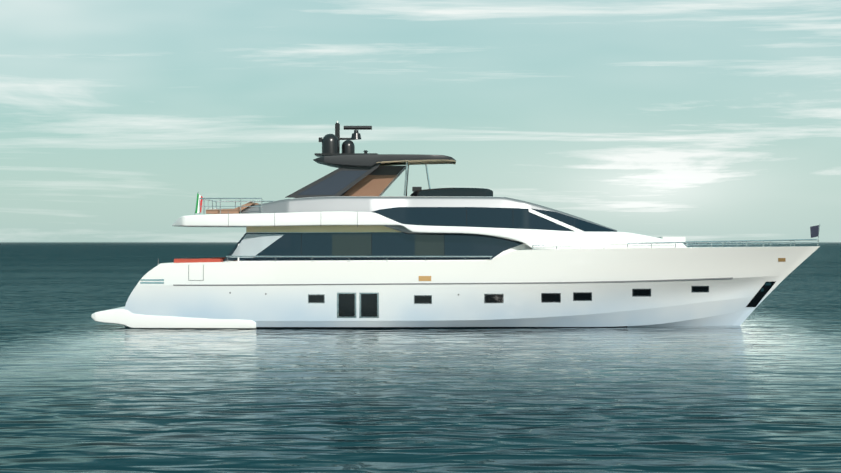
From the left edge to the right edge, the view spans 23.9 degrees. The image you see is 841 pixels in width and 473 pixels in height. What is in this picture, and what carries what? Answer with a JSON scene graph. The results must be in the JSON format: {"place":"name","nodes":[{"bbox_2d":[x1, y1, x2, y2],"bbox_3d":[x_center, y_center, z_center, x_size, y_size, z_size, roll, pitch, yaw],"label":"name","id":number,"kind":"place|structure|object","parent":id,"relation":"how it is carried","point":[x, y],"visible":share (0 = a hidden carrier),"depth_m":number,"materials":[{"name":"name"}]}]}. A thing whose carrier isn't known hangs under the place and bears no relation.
{"place":"outdoors","nodes":[
{"label":"outdoors","id":0,"kind":"place"},
{"bbox_2d":[224,232,531,261],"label":"main deck superstructure","id":1,"kind":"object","parent":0,"point":[522,247],"depth_m":71.62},
{"bbox_2d":[0,242,840,472],"bbox_3d":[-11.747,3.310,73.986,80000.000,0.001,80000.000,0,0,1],"label":"sea water","id":2,"kind":"structure","parent":0,"point":[758,390],"depth_m":41.85,"materials":[{"name":"teal liquid"}]},
{"bbox_2d":[125,246,819,328],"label":"yacht hull","id":3,"kind":"object","parent":2,"relation":"on","point":[751,271],"visible":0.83,"depth_m":71.05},
{"bbox_2d":[91,306,255,328],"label":"swim platform","id":4,"kind":"structure","parent":3,"relation":"attached to","point":[122,316],"depth_m":71.12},
{"bbox_2d":[174,257,225,262],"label":"yacht cockpit cushions","id":5,"kind":"object","parent":3,"relation":"on","point":[195,260],"visible":0.6,"depth_m":71.20,"materials":[{"name":"fabric"}]},
{"bbox_2d":[230,234,283,257],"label":"glass side panel","id":6,"kind":"object","parent":3,"relation":"on","point":[252,244],"visible":0.73,"depth_m":71.81,"materials":[{"name":"glass"}]},
{"bbox_2d":[188,265,458,294],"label":"yacht hull seams","id":7,"kind":"object","parent":3,"relation":"attached to","point":[203,278],"visible":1,"depth_m":70.98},
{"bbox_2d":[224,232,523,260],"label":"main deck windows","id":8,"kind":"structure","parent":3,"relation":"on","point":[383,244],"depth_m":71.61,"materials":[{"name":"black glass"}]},
{"bbox_2d":[332,234,370,255],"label":"window pane","id":9,"kind":"object","parent":8,"relation":"attached to","point":[351,244],"visible":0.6,"depth_m":71.62,"materials":[{"name":"black"}]},
{"bbox_2d":[415,234,443,255],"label":"window pane","id":10,"kind":"object","parent":8,"relation":"attached to","point":[429,244],"visible":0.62,"depth_m":71.58,"materials":[{"name":"black"}]},
{"bbox_2d":[239,196,616,232],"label":"upper superstructure","id":11,"kind":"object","parent":3,"relation":"on","point":[345,203],"depth_m":71.57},
{"bbox_2d":[285,162,405,197],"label":"yacht hard top supports","id":12,"kind":"object","parent":11,"relation":"on","point":[376,179],"visible":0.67,"depth_m":72.20,"materials":[{"name":"grey"}]},
{"bbox_2d":[313,154,455,167],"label":"hardtop roof","id":13,"kind":"structure","parent":12,"relation":"on","point":[337,161],"depth_m":71.98,"materials":[{"name":"grey"}]},
{"bbox_2d":[315,121,377,156],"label":"radar equipment","id":14,"kind":"object","parent":13,"relation":"on","point":[330,144],"visible":0.98,"depth_m":73.75,"materials":[{"name":"black metal"}]},
{"bbox_2d":[404,162,430,195],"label":"hardtop support poles","id":15,"kind":"object","parent":11,"relation":"on","point":[406,176],"visible":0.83,"depth_m":72.68,"materials":[{"name":"silver metal"}]},
{"bbox_2d":[410,188,492,196],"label":"flybridge windscreen","id":16,"kind":"object","parent":11,"relation":"on","point":[479,192],"visible":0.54,"depth_m":72.36,"materials":[{"name":"black glass"}]},
{"bbox_2d":[412,187,421,191],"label":"flybridge instrument","id":17,"kind":"object","parent":16,"relation":"on","point":[416,188],"visible":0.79,"depth_m":72.56,"materials":[{"name":"black plastic"}]},
{"bbox_2d":[372,207,616,231],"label":"upper deck windows","id":18,"kind":"structure","parent":11,"relation":"in","point":[520,218],"depth_m":71.47,"materials":[{"name":"black glass"}]},
{"bbox_2d":[529,208,581,230],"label":"window mullion","id":19,"kind":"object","parent":11,"relation":"attached to","point":[553,220],"depth_m":71.66},
{"bbox_2d":[173,277,732,285],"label":"yacht knuckle line","id":20,"kind":"object","parent":3,"relation":"attached to","point":[448,283],"visible":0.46,"depth_m":70.86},
{"bbox_2d":[140,279,770,317],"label":"hull trim","id":21,"kind":"structure","parent":3,"relation":"attached to","point":[762,289],"depth_m":70.87,"materials":[{"name":"silver metal"}]},
{"bbox_2d":[158,198,819,264],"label":"railings","id":22,"kind":"object","parent":3,"relation":"attached to","point":[556,245],"visible":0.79,"depth_m":71.38,"materials":[{"name":"silver metal"}]},
{"bbox_2d":[308,286,708,303],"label":"porthole frames","id":23,"kind":"structure","parent":3,"relation":"attached to","point":[503,296],"depth_m":71.14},
{"bbox_2d":[309,281,775,316],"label":"hull windows","id":24,"kind":"structure","parent":3,"relation":"in","point":[347,305],"depth_m":70.87,"materials":[{"name":"black glass"}]},
{"bbox_2d":[419,258,785,280],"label":"yacht name plate","id":25,"kind":"object","parent":3,"relation":"attached to","point":[424,278],"visible":0.62,"depth_m":70.74,"materials":[{"name":"metal"}]},
{"bbox_2d":[0,0,840,241],"label":"sky","id":26,"kind":"structure","parent":0,"point":[694,120],"materials":[{"name":"teal"}]},
{"bbox_2d":[172,211,686,249],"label":"upper deck","id":27,"kind":"structure","parent":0,"point":[529,237],"depth_m":71.13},
{"bbox_2d":[206,202,258,213],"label":"yacht sun loungers","id":28,"kind":"object","parent":27,"relation":"on","point":[225,211],"visible":0.42,"depth_m":71.64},
{"bbox_2d":[246,225,400,231],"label":"deck overhang underside","id":29,"kind":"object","parent":27,"relation":"attached to","point":[351,228],"depth_m":71.68,"materials":[{"name":"beige"}]},
{"bbox_2d":[195,193,818,237],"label":"flags","id":30,"kind":"object","parent":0,"point":[814,231],"visible":0.94,"depth_m":73.66},
{"bbox_2d":[656,237,684,241],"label":"bow sunpad","id":31,"kind":"object","parent":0,"point":[680,239],"visible":0.57,"depth_m":72.63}
]}

